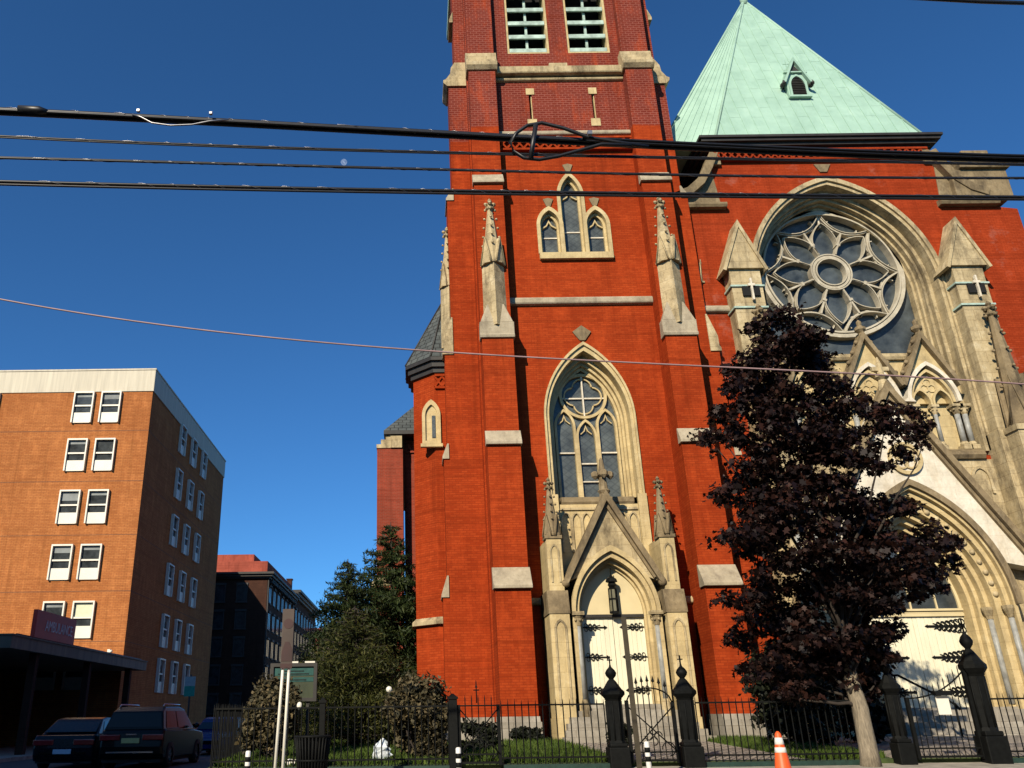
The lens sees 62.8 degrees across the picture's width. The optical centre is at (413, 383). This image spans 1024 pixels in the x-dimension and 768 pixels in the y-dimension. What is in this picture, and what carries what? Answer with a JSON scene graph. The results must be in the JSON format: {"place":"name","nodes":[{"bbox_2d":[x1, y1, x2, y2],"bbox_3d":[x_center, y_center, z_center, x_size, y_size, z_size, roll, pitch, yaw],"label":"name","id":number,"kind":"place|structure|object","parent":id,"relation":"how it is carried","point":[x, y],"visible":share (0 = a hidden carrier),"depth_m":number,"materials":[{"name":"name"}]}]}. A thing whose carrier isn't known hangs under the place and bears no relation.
{"place":"outdoors","nodes":[
{"label":"outdoors","id":0,"kind":"place"},
{"bbox_2d":[0,745,32,762],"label":"sidewalk","id":1,"kind":"structure","parent":0,"point":[7,754],"depth_m":33.18,"materials":[{"name":"concrete"}]},
{"bbox_2d":[0,368,225,754],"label":"hospital building","id":2,"kind":"structure","parent":0,"point":[111,485],"depth_m":51.81,"materials":[{"name":"orange brick"}]},
{"bbox_2d":[35,672,55,689],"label":"window","id":3,"kind":"structure","parent":2,"relation":"in","point":[44,680],"depth_m":47.11,"materials":[{"name":"glass"}]},
{"bbox_2d":[30,609,76,644],"bbox_3d":[-15.562,10.609,35.987,0.200,1.160,4.150,-1,-22,0],"label":"ambulance sign","id":4,"kind":"object","parent":2,"relation":"on","point":[49,626],"visible":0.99,"depth_m":35.61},
{"bbox_2d":[42,601,65,615],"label":"window","id":5,"kind":"structure","parent":2,"relation":"in","point":[56,607],"depth_m":48.65,"materials":[{"name":"white paint"}]},
{"bbox_2d":[46,544,73,579],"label":"window","id":6,"kind":"structure","parent":2,"relation":"in","point":[61,555],"depth_m":49.64,"materials":[{"name":"white paint"}]},
{"bbox_2d":[55,489,81,523],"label":"window","id":7,"kind":"structure","parent":2,"relation":"in","point":[68,506],"depth_m":50.86,"materials":[{"name":"white paint"}]},
{"bbox_2d":[61,671,82,689],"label":"window","id":8,"kind":"structure","parent":2,"relation":"in","point":[70,680],"depth_m":47.10,"materials":[{"name":"glass"}]},
{"bbox_2d":[63,438,88,470],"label":"window","id":9,"kind":"structure","parent":2,"relation":"in","point":[76,448],"depth_m":52.12,"materials":[{"name":"white paint"}]},
{"bbox_2d":[70,391,95,422],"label":"window","id":10,"kind":"structure","parent":2,"relation":"in","point":[83,401],"depth_m":53.29,"materials":[{"name":"white paint"}]},
{"bbox_2d":[71,601,95,637],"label":"window","id":11,"kind":"structure","parent":2,"relation":"in","point":[83,612],"depth_m":48.43,"materials":[{"name":"white paint"}]},
{"bbox_2d":[76,544,102,579],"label":"window","id":12,"kind":"structure","parent":2,"relation":"in","point":[90,556],"depth_m":49.61,"materials":[{"name":"white paint"}]},
{"bbox_2d":[84,489,109,523],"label":"window","id":13,"kind":"structure","parent":2,"relation":"in","point":[96,510],"depth_m":50.88,"materials":[{"name":"white paint"}]},
{"bbox_2d":[91,438,116,470],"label":"window","id":14,"kind":"structure","parent":2,"relation":"in","point":[104,448],"depth_m":52.11,"materials":[{"name":"white paint"}]},
{"bbox_2d":[98,391,122,422],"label":"window","id":15,"kind":"structure","parent":2,"relation":"in","point":[110,403],"depth_m":53.29,"materials":[{"name":"white paint"}]},
{"bbox_2d":[154,658,165,692],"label":"window","id":16,"kind":"structure","parent":2,"relation":"in","point":[161,663],"depth_m":54.20,"materials":[{"name":"white paint"}]},
{"bbox_2d":[159,614,169,647],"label":"window","id":17,"kind":"structure","parent":2,"relation":"in","point":[165,619],"depth_m":55.21,"materials":[{"name":"white paint"}]},
{"bbox_2d":[164,563,174,596],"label":"window","id":18,"kind":"structure","parent":2,"relation":"in","point":[169,578],"depth_m":56.47,"materials":[{"name":"white paint"}]},
{"bbox_2d":[168,661,178,693],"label":"window","id":19,"kind":"structure","parent":2,"relation":"in","point":[173,676],"depth_m":57.09,"materials":[{"name":"white paint"}]},
{"bbox_2d":[169,514,178,547],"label":"window","id":20,"kind":"structure","parent":2,"relation":"in","point":[174,526],"depth_m":57.78,"materials":[{"name":"white paint"}]},
{"bbox_2d":[172,619,181,651],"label":"window","id":21,"kind":"structure","parent":2,"relation":"in","point":[178,623],"depth_m":58.17,"materials":[{"name":"white paint"}]},
{"bbox_2d":[173,468,183,500],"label":"window","id":22,"kind":"structure","parent":2,"relation":"in","point":[179,474],"depth_m":58.92,"materials":[{"name":"white paint"}]},
{"bbox_2d":[176,570,186,602],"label":"window","id":23,"kind":"structure","parent":2,"relation":"in","point":[182,575],"depth_m":59.34,"materials":[{"name":"white paint"}]},
{"bbox_2d":[178,423,187,456],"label":"window","id":24,"kind":"structure","parent":2,"relation":"in","point":[183,430],"depth_m":60.26,"materials":[{"name":"white paint"}]},
{"bbox_2d":[181,664,189,694],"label":"window","id":25,"kind":"structure","parent":2,"relation":"in","point":[186,667],"depth_m":59.72,"materials":[{"name":"white paint"}]},
{"bbox_2d":[181,524,190,555],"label":"window","id":26,"kind":"structure","parent":2,"relation":"in","point":[186,529],"depth_m":60.73,"materials":[{"name":"white paint"}]},
{"bbox_2d":[184,624,193,654],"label":"window","id":27,"kind":"structure","parent":2,"relation":"in","point":[189,627],"depth_m":61.20,"materials":[{"name":"white paint"}]},
{"bbox_2d":[185,479,194,510],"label":"window","id":28,"kind":"structure","parent":2,"relation":"in","point":[190,485],"depth_m":61.80,"materials":[{"name":"white paint"}]},
{"bbox_2d":[188,577,197,607],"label":"window","id":29,"kind":"structure","parent":2,"relation":"in","point":[193,582],"depth_m":62.34,"materials":[{"name":"white paint"}]},
{"bbox_2d":[189,437,197,468],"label":"window","id":30,"kind":"structure","parent":2,"relation":"in","point":[194,443],"depth_m":63.02,"materials":[{"name":"white paint"}]},
{"bbox_2d":[192,533,200,562],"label":"window","id":31,"kind":"structure","parent":2,"relation":"in","point":[197,538],"depth_m":63.52,"materials":[{"name":"white paint"}]},
{"bbox_2d":[196,490,204,520],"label":"window","id":32,"kind":"structure","parent":2,"relation":"in","point":[200,500],"depth_m":64.85,"materials":[{"name":"white paint"}]},
{"bbox_2d":[200,450,207,479],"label":"window","id":33,"kind":"structure","parent":2,"relation":"in","point":[204,456],"depth_m":65.96,"materials":[{"name":"white paint"}]},
{"bbox_2d":[0,751,235,767],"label":"side street","id":34,"kind":"structure","parent":0,"point":[203,761],"depth_m":27.45,"materials":[{"name":"asphalt"}]},
{"bbox_2d":[32,717,110,767],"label":"parked sedan","id":35,"kind":"object","parent":34,"relation":"on","point":[71,740],"visible":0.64,"depth_m":25.19,"materials":[{"name":"black paint"}]},
{"bbox_2d":[99,704,202,767],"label":"parked suv","id":36,"kind":"object","parent":34,"relation":"on","point":[165,737],"visible":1,"depth_m":25.25,"materials":[{"name":"black paint"}]},
{"bbox_2d":[184,675,195,717],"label":"street sign","id":37,"kind":"object","parent":34,"relation":"on","point":[189,688],"visible":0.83,"depth_m":42.29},
{"bbox_2d":[192,717,244,753],"bbox_3d":[-8.253,15.089,35.700,2.320,1.447,4.640,-1,-22,0],"label":"parked sedan","id":38,"kind":"object","parent":34,"relation":"on","point":[205,727],"visible":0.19,"depth_m":34.45,"materials":[{"name":"blue paint"}]},
{"bbox_2d":[205,554,318,717],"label":"brownstone building","id":39,"kind":"structure","parent":0,"point":[255,596],"depth_m":97.41,"materials":[{"name":"brick"}]},
{"bbox_2d":[206,693,218,714],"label":"window","id":40,"kind":"structure","parent":39,"relation":"in","point":[212,698],"depth_m":93.46,"materials":[{"name":"black glass"}]},
{"bbox_2d":[208,664,220,685],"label":"window","id":41,"kind":"structure","parent":39,"relation":"in","point":[214,672],"depth_m":94.54,"materials":[{"name":"black glass"}]},
{"bbox_2d":[210,636,222,657],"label":"window","id":42,"kind":"structure","parent":39,"relation":"in","point":[216,642],"depth_m":95.68,"materials":[{"name":"black glass"}]},
{"bbox_2d":[212,609,224,629],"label":"window","id":43,"kind":"structure","parent":39,"relation":"in","point":[218,619],"depth_m":96.83,"materials":[{"name":"black glass"}]},
{"bbox_2d":[214,583,226,602],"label":"window","id":44,"kind":"structure","parent":39,"relation":"in","point":[220,591],"depth_m":97.95,"materials":[{"name":"black glass"}]},
{"bbox_2d":[229,692,241,712],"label":"window","id":45,"kind":"structure","parent":39,"relation":"in","point":[235,698],"depth_m":93.58,"materials":[{"name":"black glass"}]},
{"bbox_2d":[230,664,243,685],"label":"window","id":46,"kind":"structure","parent":39,"relation":"in","point":[236,669],"depth_m":94.56,"materials":[{"name":"black glass"}]},
{"bbox_2d":[232,636,244,656],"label":"window","id":47,"kind":"structure","parent":39,"relation":"in","point":[238,641],"depth_m":95.70,"materials":[{"name":"black glass"}]},
{"bbox_2d":[233,609,246,629],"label":"window","id":48,"kind":"structure","parent":39,"relation":"in","point":[240,614],"depth_m":96.78,"materials":[{"name":"black glass"}]},
{"bbox_2d":[235,583,247,602],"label":"window","id":49,"kind":"structure","parent":39,"relation":"in","point":[241,594],"depth_m":97.92,"materials":[{"name":"black glass"}]},
{"bbox_2d":[266,637,269,657],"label":"window","id":50,"kind":"structure","parent":39,"relation":"in","point":[268,639],"depth_m":97.68,"materials":[{"name":"beige glass"}]},
{"bbox_2d":[267,611,270,631],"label":"window","id":51,"kind":"structure","parent":39,"relation":"in","point":[269,612],"depth_m":98.68,"materials":[{"name":"blue glass"}]},
{"bbox_2d":[269,584,272,604],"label":"window","id":52,"kind":"structure","parent":39,"relation":"in","point":[271,586],"depth_m":99.92,"materials":[{"name":"blue glass"}]},
{"bbox_2d":[271,640,273,659],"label":"window","id":53,"kind":"structure","parent":39,"relation":"in","point":[272,641],"depth_m":100.49,"materials":[{"name":"beige glass"}]},
{"bbox_2d":[272,614,275,633],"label":"window","id":54,"kind":"structure","parent":39,"relation":"in","point":[274,615],"depth_m":101.82,"materials":[{"name":"blue glass"}]},
{"bbox_2d":[273,588,276,608],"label":"window","id":55,"kind":"structure","parent":39,"relation":"in","point":[275,590],"depth_m":103.00,"materials":[{"name":"blue glass"}]},
{"bbox_2d":[275,642,278,661],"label":"window","id":56,"kind":"structure","parent":39,"relation":"in","point":[277,643],"depth_m":103.76,"materials":[{"name":"grey glass"}]},
{"bbox_2d":[277,592,280,611],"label":"window","id":57,"kind":"structure","parent":39,"relation":"in","point":[279,593],"depth_m":105.98,"materials":[{"name":"blue glass"}]},
{"bbox_2d":[0,105,1023,162],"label":"overhead wire","id":58,"kind":"object","parent":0,"point":[589,140],"visible":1,"depth_m":11.61,"materials":[{"name":"metal"}]},
{"bbox_2d":[0,180,1023,200],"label":"overhead wire","id":59,"kind":"object","parent":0,"point":[485,192],"visible":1,"depth_m":11.30,"materials":[{"name":"metal"}]},
{"bbox_2d":[0,135,1023,165],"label":"overhead wire","id":60,"kind":"object","parent":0,"point":[488,153],"visible":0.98,"depth_m":11.52,"materials":[{"name":"metal"}]},
{"bbox_2d":[0,156,1023,179],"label":"overhead wire","id":61,"kind":"object","parent":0,"point":[455,169],"visible":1,"depth_m":11.42,"materials":[{"name":"metal"}]},
{"bbox_2d":[0,298,1023,384],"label":"service wire","id":62,"kind":"object","parent":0,"point":[509,355],"visible":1,"depth_m":10.14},
{"bbox_2d":[0,0,1023,627],"label":"sky","id":63,"kind":"structure","parent":0,"point":[297,427],"materials":[{"name":"blue"}]},
{"bbox_2d":[214,734,885,766],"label":"grass","id":64,"kind":"structure","parent":0,"point":[583,750],"depth_m":18.45,"materials":[{"name":"plant"}]},
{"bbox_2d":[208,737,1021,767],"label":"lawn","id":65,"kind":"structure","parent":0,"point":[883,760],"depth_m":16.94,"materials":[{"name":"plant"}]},
{"bbox_2d":[210,704,315,767],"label":"iron fence","id":66,"kind":"object","parent":65,"relation":"on","point":[231,728],"visible":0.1,"depth_m":18.40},
{"bbox_2d":[234,672,303,758],"bbox_3d":[-3.212,7.463,18.460,1.470,2.027,1.335,-1,-22,0],"label":"shrub","id":67,"kind":"object","parent":65,"relation":"on","point":[266,693],"visible":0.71,"depth_m":18.25,"materials":[{"name":"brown plant"}]},
{"bbox_2d":[270,661,317,734],"bbox_3d":[-2.859,7.709,19.571,1.120,2.220,0.160,-1,-22,0],"label":"notice board","id":68,"kind":"object","parent":65,"relation":"on","point":[305,676],"visible":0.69,"depth_m":19.82,"materials":[{"name":"green paint"}]},
{"bbox_2d":[297,702,301,734],"bbox_3d":[-2.461,7.454,17.710,0.120,1.260,0.120,-1,-22,0],"label":"garden lamp","id":69,"kind":"object","parent":65,"relation":"on","point":[299,704],"visible":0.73,"depth_m":17.84,"materials":[{"name":"metal"}]},
{"bbox_2d":[288,605,415,745],"bbox_3d":[-1.544,8.165,23.088,5.569,3.843,5.337,-1,-22,0],"label":"conifer tree","id":70,"kind":"object","parent":65,"relation":"on","point":[346,666],"visible":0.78,"depth_m":22.32,"materials":[{"name":"green plant"}]},
{"bbox_2d":[296,559,409,739],"bbox_3d":[-2.471,9.512,29.804,5.031,6.424,5.354,15,-27,-34],"label":"conifer tree","id":71,"kind":"object","parent":65,"relation":"on","point":[335,608],"visible":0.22,"depth_m":29.98,"materials":[{"name":"green plant"}]},
{"bbox_2d":[294,522,416,729],"bbox_3d":[-0.751,9.209,31.627,7.550,8.069,7.989,-1,-22,0],"label":"conifer tree","id":72,"kind":"object","parent":65,"relation":"on","point":[398,607],"visible":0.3,"depth_m":31.65,"materials":[{"name":"green plant"}]},
{"bbox_2d":[372,738,392,758],"bbox_3d":[-0.664,7.816,17.723,0.441,0.486,0.264,-1,-22,0],"label":"plastic bag","id":73,"kind":"object","parent":65,"relation":"on","point":[384,748],"visible":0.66,"depth_m":17.63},
{"bbox_2d":[386,686,391,747],"bbox_3d":[-0.584,8.007,19.634,0.150,1.620,0.150,-1,-22,0],"label":"garden lamp","id":74,"kind":"object","parent":65,"relation":"on","point":[388,688],"visible":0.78,"depth_m":19.84,"materials":[{"name":"white paint"}]},
{"bbox_2d":[379,669,451,757],"bbox_3d":[0.117,7.326,18.216,1.609,2.054,1.738,-21,-29,40],"label":"shrub","id":75,"kind":"object","parent":65,"relation":"on","point":[416,689],"visible":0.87,"depth_m":17.99,"materials":[{"name":"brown plant"}]},
{"bbox_2d":[461,717,503,749],"bbox_3d":[1.600,8.708,20.514,1.188,0.915,0.911,-1,-22,0],"label":"shrub","id":76,"kind":"object","parent":65,"relation":"on","point":[482,731],"visible":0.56,"depth_m":20.39,"materials":[{"name":"green plant"}]},
{"bbox_2d":[508,726,549,741],"bbox_3d":[3.259,10.024,23.590,1.179,0.619,0.698,-1,-22,0],"label":"shrub","id":77,"kind":"object","parent":65,"relation":"on","point":[526,733],"visible":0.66,"depth_m":23.50,"materials":[{"name":"green plant"}]},
{"bbox_2d":[605,722,632,744],"bbox_3d":[5.245,9.036,21.403,0.809,0.764,0.758,17,-28,-37],"label":"shrub","id":78,"kind":"object","parent":65,"relation":"on","point":[626,734],"visible":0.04,"depth_m":21.34,"materials":[{"name":"green plant"}]},
{"bbox_2d":[372,0,1023,742],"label":"church","id":79,"kind":"structure","parent":65,"relation":"on","point":[534,498],"depth_m":30.44,"materials":[{"name":"red brick"}]},
{"bbox_2d":[421,400,442,447],"bbox_3d":[0.639,1.435,30.346,0.800,1.840,0.210,-1,-22,0],"label":"turret window","id":80,"kind":"structure","parent":79,"relation":"in","point":[431,418],"depth_m":30.30,"materials":[{"name":"stone"}]},
{"bbox_2d":[544,325,644,504],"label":"traceried window","id":81,"kind":"structure","parent":79,"relation":"in","point":[590,415],"depth_m":29.66,"materials":[{"name":"stone"}]},
{"bbox_2d":[606,568,618,613],"bbox_3d":[6.205,6.466,25.958,0.380,1.380,0.329,-1,-22,0],"label":"hanging lantern","id":82,"kind":"object","parent":79,"relation":"hanging from","point":[611,580],"visible":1,"depth_m":25.84,"materials":[{"name":"black metal"}]},
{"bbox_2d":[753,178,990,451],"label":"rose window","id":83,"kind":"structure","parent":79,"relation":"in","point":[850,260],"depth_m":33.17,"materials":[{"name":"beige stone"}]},
{"bbox_2d":[735,638,845,745],"bbox_3d":[9.520,7.683,20.900,2.822,3.229,2.088,-1,-22,0],"label":"shrub","id":84,"kind":"object","parent":65,"relation":"on","point":[758,689],"visible":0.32,"depth_m":20.42,"materials":[{"name":"green plant"}]},
{"bbox_2d":[825,660,904,743],"bbox_3d":[11.749,8.362,21.845,1.989,2.385,1.535,-1,-22,0],"label":"shrub","id":85,"kind":"object","parent":65,"relation":"on","point":[879,719],"visible":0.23,"depth_m":21.45,"materials":[{"name":"green plant"}]},
{"bbox_2d":[573,735,1023,761],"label":"path","id":86,"kind":"structure","parent":0,"point":[884,746],"depth_m":19.95,"materials":[{"name":"concrete"}]},
{"bbox_2d":[891,674,963,736],"bbox_3d":[15.156,9.468,24.500,0.070,1.785,1.929,10,-24,-25],"label":"handrail","id":87,"kind":"object","parent":86,"relation":"on","point":[929,691],"visible":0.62,"depth_m":24.60,"materials":[{"name":"black metal"}]},
{"bbox_2d":[632,762,1023,767],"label":"sidewalk","id":88,"kind":"structure","parent":0,"point":[955,765],"depth_m":16.53,"materials":[{"name":"concrete"}]},
{"bbox_2d":[245,751,250,767],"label":"bollard","id":89,"kind":"object","parent":88,"relation":"on","point":[247,758],"visible":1,"depth_m":13.94,"materials":[{"name":"black metal"}]},
{"bbox_2d":[274,609,293,767],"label":"street sign","id":90,"kind":"object","parent":88,"relation":"on","point":[287,638],"visible":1,"depth_m":14.19,"materials":[{"name":"metal"}]},
{"bbox_2d":[294,735,330,767],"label":"trash bin","id":91,"kind":"object","parent":88,"relation":"on","point":[311,751],"visible":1,"depth_m":15.35,"materials":[{"name":"black metal"}]},
{"bbox_2d":[319,697,326,734],"bbox_3d":[-1.886,7.209,17.051,0.160,1.450,0.160,-1,-22,0],"label":"fence post","id":92,"kind":"object","parent":88,"relation":"on","point":[322,713],"visible":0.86,"depth_m":17.14,"materials":[{"name":"black metal"}]},
{"bbox_2d":[211,700,449,767],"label":"iron fence","id":93,"kind":"object","parent":88,"relation":"on","point":[361,759],"visible":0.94,"depth_m":17.03,"materials":[{"name":"metal"}]},
{"bbox_2d":[447,694,457,767],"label":"fence post","id":94,"kind":"object","parent":88,"relation":"on","point":[453,722],"visible":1,"depth_m":17.01,"materials":[{"name":"black metal"}]},
{"bbox_2d":[457,682,502,764],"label":"iron gate","id":95,"kind":"structure","parent":94,"relation":"attached to","point":[499,750],"depth_m":17.00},
{"bbox_2d":[456,747,461,767],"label":"bollard","id":96,"kind":"object","parent":88,"relation":"on","point":[458,758],"visible":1,"depth_m":13.93,"materials":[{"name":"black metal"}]},
{"bbox_2d":[500,699,609,767],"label":"iron fence","id":97,"kind":"object","parent":88,"relation":"on","point":[577,765],"visible":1,"depth_m":16.95,"materials":[{"name":"metal"}]},
{"bbox_2d":[600,656,631,767],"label":"gate post","id":98,"kind":"object","parent":88,"relation":"on","point":[612,692],"visible":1,"depth_m":17.00,"materials":[{"name":"black metal"}]},
{"bbox_2d":[624,675,681,762],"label":"iron gate","id":99,"kind":"structure","parent":98,"relation":"attached to","point":[675,731],"depth_m":17.04,"materials":[{"name":"metal"}]},
{"bbox_2d":[621,617,641,767],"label":"sign post","id":100,"kind":"object","parent":88,"relation":"on","point":[631,695],"visible":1,"depth_m":14.50,"materials":[{"name":"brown metal"}]},
{"bbox_2d":[644,741,651,767],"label":"bollard","id":101,"kind":"object","parent":88,"relation":"on","point":[647,754],"visible":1,"depth_m":13.93,"materials":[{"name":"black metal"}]},
{"bbox_2d":[671,655,705,767],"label":"gate post","id":102,"kind":"object","parent":88,"relation":"on","point":[684,693],"visible":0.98,"depth_m":17.00,"materials":[{"name":"black metal"}]},
{"bbox_2d":[694,696,859,766],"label":"iron fence","id":103,"kind":"object","parent":88,"relation":"on","point":[750,763],"visible":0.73,"depth_m":16.94,"materials":[{"name":"metal"}]},
{"bbox_2d":[774,731,791,767],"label":"traffic cone","id":104,"kind":"object","parent":88,"relation":"on","point":[781,759],"visible":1,"depth_m":14.08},
{"bbox_2d":[687,301,970,766],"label":"maple tree","id":105,"kind":"object","parent":88,"relation":"on","point":[867,582],"visible":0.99,"depth_m":18.40,"materials":[{"name":"purple plant"}]},
{"bbox_2d":[878,650,918,764],"bbox_3d":[9.939,6.705,17.191,0.381,2.323,0.381,-1,-22,0],"label":"gate post","id":106,"kind":"object","parent":88,"relation":"on","point":[902,749],"visible":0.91,"depth_m":17.02,"materials":[{"name":"black metal"}]},
{"bbox_2d":[957,619,1013,763],"bbox_3d":[11.765,6.410,17.300,0.493,2.908,0.493,-1,-22,0],"label":"gate post","id":107,"kind":"object","parent":88,"relation":"on","point":[993,738],"visible":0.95,"depth_m":17.06,"materials":[{"name":"black metal"}]},
{"bbox_2d":[904,665,984,759],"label":"iron gate","id":108,"kind":"structure","parent":107,"relation":"attached to","point":[971,706],"depth_m":17.07,"materials":[{"name":"metal"}]},
{"bbox_2d":[931,691,951,714],"bbox_3d":[10.937,6.576,17.141,0.320,0.460,0.140,-1,-22,0],"label":"notice sheet","id":109,"kind":"object","parent":108,"relation":"attached to","point":[943,705],"visible":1,"depth_m":17.15,"materials":[{"name":"paper"}]},
{"bbox_2d":[991,694,1023,762],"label":"iron fence","id":110,"kind":"object","parent":88,"relation":"on","point":[1018,760],"visible":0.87,"depth_m":17.07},
{"bbox_2d":[920,0,1023,4],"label":"overhead wire","id":111,"kind":"object","parent":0,"point":[1005,2],"visible":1,"depth_m":12.47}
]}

